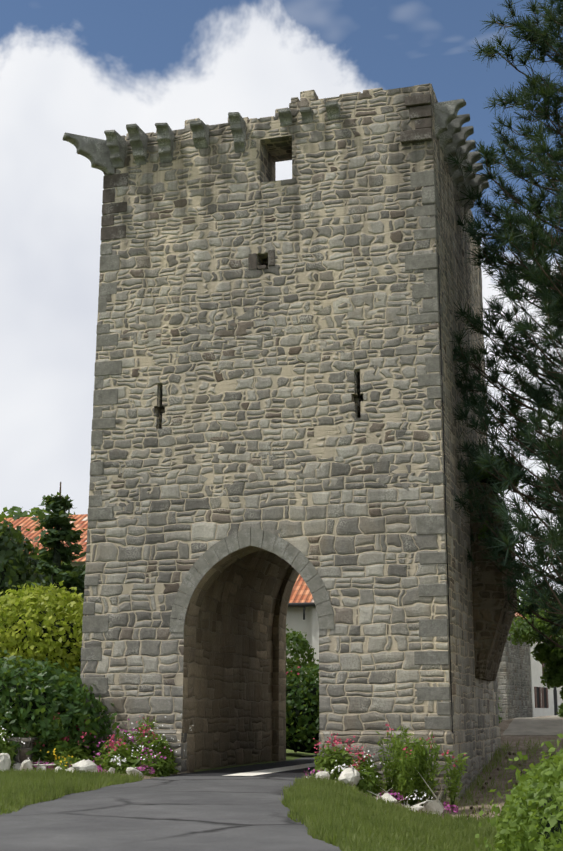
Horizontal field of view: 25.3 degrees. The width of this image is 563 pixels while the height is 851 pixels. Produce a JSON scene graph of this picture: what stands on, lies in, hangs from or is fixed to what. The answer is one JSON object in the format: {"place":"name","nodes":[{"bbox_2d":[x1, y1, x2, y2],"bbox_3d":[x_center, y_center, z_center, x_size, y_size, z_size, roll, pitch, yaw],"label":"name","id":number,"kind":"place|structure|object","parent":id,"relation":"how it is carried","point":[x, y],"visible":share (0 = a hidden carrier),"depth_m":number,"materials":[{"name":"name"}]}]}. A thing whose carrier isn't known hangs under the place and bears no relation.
{"place":"outdoors","nodes":[
{"label":"outdoors","id":0,"kind":"place"},
{"bbox_2d":[0,754,340,850],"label":"road","id":1,"kind":"structure","parent":0,"point":[211,810],"depth_m":16.56,"materials":[{"name":"grey asphalt"}]},
{"bbox_2d":[222,763,315,775],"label":"pavement","id":2,"kind":"structure","parent":1,"relation":"on","point":[266,771],"depth_m":27.16,"materials":[{"name":"grey concrete"}]},
{"bbox_2d":[0,0,562,604],"label":"sky","id":3,"kind":"structure","parent":0,"point":[89,68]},
{"bbox_2d":[2,716,562,845],"bbox_3d":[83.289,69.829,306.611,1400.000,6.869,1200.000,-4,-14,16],"label":"ground","id":4,"kind":"structure","parent":0,"point":[293,755],"depth_m":29.01,"materials":[{"name":"green plant"}]},
{"bbox_2d":[0,753,10,771],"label":"flower bed rocks","id":5,"kind":"object","parent":4,"relation":"on","point":[5,761],"visible":0.71,"depth_m":24.56,"materials":[{"name":"stone"}]},
{"bbox_2d":[0,706,28,770],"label":"flower bed","id":6,"kind":"object","parent":4,"relation":"on","point":[6,749],"depth_m":25.44,"materials":[{"name":"green plant"}]},
{"bbox_2d":[5,737,39,765],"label":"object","id":7,"kind":"structure","parent":4,"relation":"on","point":[28,745],"depth_m":25.66,"materials":[{"name":"grey stone"}]},
{"bbox_2d":[0,513,50,596],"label":"tree","id":8,"kind":"object","parent":4,"relation":"on","point":[16,562],"depth_m":36.57,"materials":[{"name":"green plant"}]},
{"bbox_2d":[0,506,75,517],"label":"tree","id":9,"kind":"object","parent":4,"relation":"on","point":[35,511],"visible":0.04,"depth_m":59.25,"materials":[{"name":"green plant"}]},
{"bbox_2d":[0,581,83,683],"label":"yellow green bush","id":10,"kind":"object","parent":4,"relation":"on","point":[15,603],"depth_m":29.01,"materials":[{"name":"plant"}]},
{"bbox_2d":[0,514,87,569],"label":"tiled roof","id":11,"kind":"structure","parent":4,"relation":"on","point":[81,522],"depth_m":45.26,"materials":[{"name":"orange tile"}]},
{"bbox_2d":[17,482,86,617],"bbox_3d":[-6.088,5.198,33.894,3.226,7.500,3.446,-4,-14,16],"label":"conifer","id":12,"kind":"object","parent":4,"relation":"on","point":[69,575],"depth_m":34.26,"materials":[{"name":"green plant"}]},
{"bbox_2d":[40,748,72,765],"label":"yellow flowers","id":13,"kind":"object","parent":4,"relation":"on","point":[59,756],"visible":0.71,"depth_m":25.47,"materials":[{"name":"yellow plant"}]},
{"bbox_2d":[0,650,119,761],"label":"hedge shrub","id":14,"kind":"object","parent":4,"relation":"on","point":[52,681],"depth_m":26.23,"materials":[{"name":"green plant"}]},
{"bbox_2d":[38,561,85,582],"bbox_3d":[-7.936,7.239,40.072,6.741,6.325,4.213,-4,-14,16],"label":"tree","id":15,"kind":"object","parent":4,"relation":"on","point":[49,576],"depth_m":39.84,"materials":[{"name":"green plant"}]},
{"bbox_2d":[57,619,81,670],"bbox_3d":[-4.782,5.882,30.495,3.219,2.539,3.351,-4,-14,16],"label":"yellow green bush","id":16,"kind":"object","parent":4,"relation":"on","point":[74,663],"depth_m":29.28,"materials":[{"name":"plant"}]},
{"bbox_2d":[12,758,143,777],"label":"border rocks","id":17,"kind":"object","parent":4,"relation":"on","point":[87,765],"visible":0.42,"depth_m":24.52,"materials":[{"name":"stone"}]},
{"bbox_2d":[25,701,191,776],"bbox_3d":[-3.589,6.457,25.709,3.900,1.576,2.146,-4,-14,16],"label":"flower bed","id":18,"kind":"object","parent":4,"relation":"on","point":[162,764],"depth_m":25.61,"materials":[{"name":"green plant"}]},
{"bbox_2d":[0,767,504,850],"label":"grass","id":19,"kind":"structure","parent":4,"relation":"on","point":[353,813],"depth_m":18.97,"materials":[{"name":"green plant"}]},
{"bbox_2d":[0,737,562,850],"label":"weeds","id":20,"kind":"object","parent":4,"relation":"on","point":[467,791],"visible":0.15,"depth_m":25.75,"materials":[{"name":"green plant"}]},
{"bbox_2d":[80,84,497,772],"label":"gate tower","id":21,"kind":"structure","parent":4,"relation":"on","point":[286,400],"depth_m":27.37,"materials":[{"name":"grey stone"}]},
{"bbox_2d":[169,528,334,631],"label":"arch voussoirs","id":22,"kind":"object","parent":21,"relation":"attached to","point":[255,537],"visible":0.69,"depth_m":26.55,"materials":[{"name":"stone"}]},
{"bbox_2d":[101,94,431,269],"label":"stone blocks","id":23,"kind":"structure","parent":21,"relation":"attached to","point":[422,132],"depth_m":27.95,"materials":[{"name":"grey stone"}]},
{"bbox_2d":[62,99,489,212],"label":"corbels","id":24,"kind":"object","parent":21,"relation":"attached to","point":[107,156],"visible":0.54,"depth_m":29.02,"materials":[{"name":"stone"}]},
{"bbox_2d":[80,145,498,728],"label":"corner quoins","id":25,"kind":"object","parent":21,"relation":"attached to","point":[431,525],"visible":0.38,"depth_m":26.89,"materials":[{"name":"grey stone"}]},
{"bbox_2d":[90,727,500,803],"bbox_3d":[0.581,8.008,29.172,8.100,1.900,8.050,-4,-14,16],"label":"tower base","id":26,"kind":"object","parent":21,"relation":"attached to","point":[478,746],"visible":0.33,"depth_m":25.18,"materials":[{"name":"grey stone"}]},
{"bbox_2d":[122,83,476,235],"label":"broken parapet stones","id":27,"kind":"object","parent":21,"relation":"on","point":[308,95],"visible":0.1,"depth_m":28.54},
{"bbox_2d":[438,256,452,732],"bbox_3d":[3.369,1.914,25.668,0.020,11.400,0.020,-10,-16,38],"label":"corner cable","id":28,"kind":"object","parent":21,"relation":"attached to","point":[445,499],"visible":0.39,"depth_m":25.72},
{"bbox_2d":[469,481,517,680],"bbox_3d":[5.098,3.768,29.988,0.861,4.567,2.511,-4,-14,16],"label":"broken curtain wall stub","id":29,"kind":"object","parent":21,"relation":"attached to","point":[492,621],"visible":0.6,"depth_m":28.89,"materials":[{"name":"grey stone"}]},
{"bbox_2d":[286,624,318,752],"bbox_3d":[0.429,8.253,39.403,1.586,4.029,1.775,-4,-14,16],"label":"shrub","id":30,"kind":"object","parent":4,"relation":"on","point":[301,647],"depth_m":39.35,"materials":[{"name":"green plant"}]},
{"bbox_2d":[286,661,319,754],"bbox_3d":[1.144,8.349,37.160,8.733,2.808,3.100,-4,-14,16],"label":"hedge","id":31,"kind":"object","parent":4,"relation":"on","point":[292,681],"depth_m":36.37,"materials":[{"name":"green plant"}]},
{"bbox_2d":[306,764,443,815],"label":"border rocks","id":32,"kind":"object","parent":4,"relation":"on","point":[350,775],"visible":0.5,"depth_m":22.92,"materials":[{"name":"stone"}]},
{"bbox_2d":[304,768,458,812],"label":"magenta flowers","id":33,"kind":"object","parent":4,"relation":"on","point":[444,803],"visible":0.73,"depth_m":23.17,"materials":[{"name":"plant"}]},
{"bbox_2d":[312,724,468,811],"bbox_3d":[2.012,6.503,23.834,3.058,1.636,1.947,-4,-14,16],"label":"flower bed","id":34,"kind":"object","parent":4,"relation":"on","point":[369,784],"depth_m":23.71,"materials":[{"name":"green plant"}]},
{"bbox_2d":[498,697,505,722],"bbox_3d":[4.685,8.227,36.728,3.786,2.876,3.207,-4,-14,16],"label":"ivy","id":35,"kind":"object","parent":4,"relation":"on","point":[500,718],"visible":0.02,"depth_m":36.24,"materials":[{"name":"green plant"}]},
{"bbox_2d":[444,0,562,648],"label":"pine trunk and branches","id":36,"kind":"object","parent":4,"relation":"on","point":[539,432],"visible":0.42,"depth_m":27.96,"materials":[{"name":"green plant"}]},
{"bbox_2d":[471,447,523,493],"bbox_3d":[5.126,1.084,30.380,1.516,1.090,2.774,-4,-14,16],"label":"pine branch","id":37,"kind":"object","parent":36,"relation":"attached to","point":[478,469],"depth_m":29.80,"materials":[{"name":"green plant"}]},
{"bbox_2d":[467,752,551,817],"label":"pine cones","id":38,"kind":"object","parent":4,"relation":"on","point":[476,802],"visible":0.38,"depth_m":25.88,"materials":[{"name":"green plant"}]},
{"bbox_2d":[497,612,531,721],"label":"stone wall","id":39,"kind":"structure","parent":4,"relation":"on","point":[514,684],"depth_m":69.04,"materials":[{"name":"stone"}]},
{"bbox_2d":[474,733,562,850],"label":"shrub","id":40,"kind":"object","parent":4,"relation":"on","point":[538,786],"depth_m":12.15,"materials":[{"name":"green plant"}]},
{"bbox_2d":[507,600,562,716],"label":"tree","id":41,"kind":"object","parent":4,"relation":"on","point":[551,658],"depth_m":36.16,"materials":[{"name":"green plant"}]},
{"bbox_2d":[516,585,562,638],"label":"tree","id":42,"kind":"object","parent":4,"relation":"on","point":[525,602],"depth_m":113.74,"materials":[{"name":"green plant"}]},
{"bbox_2d":[529,635,562,716],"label":"white house","id":43,"kind":"structure","parent":4,"relation":"on","point":[546,701],"depth_m":74.32,"materials":[{"name":"paint"}]},
{"bbox_2d":[286,574,315,684],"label":"house","id":44,"kind":"structure","parent":0,"point":[300,593],"depth_m":44.45,"materials":[{"name":"white paint"}]},
{"bbox_2d":[288,602,315,619],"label":"rain gutter","id":45,"kind":"object","parent":44,"relation":"attached to","point":[307,604],"visible":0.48,"depth_m":44.01,"materials":[{"name":"grey metal"}]},
{"bbox_2d":[312,608,318,682],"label":"house pilaster","id":46,"kind":"object","parent":44,"relation":"attached to","point":[315,634],"visible":0.07,"depth_m":43.90,"materials":[{"name":"white paint"}]},
{"bbox_2d":[503,715,562,734],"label":"lane pavement","id":47,"kind":"structure","parent":0,"point":[552,725],"depth_m":34.04,"materials":[{"name":"grey asphalt"}]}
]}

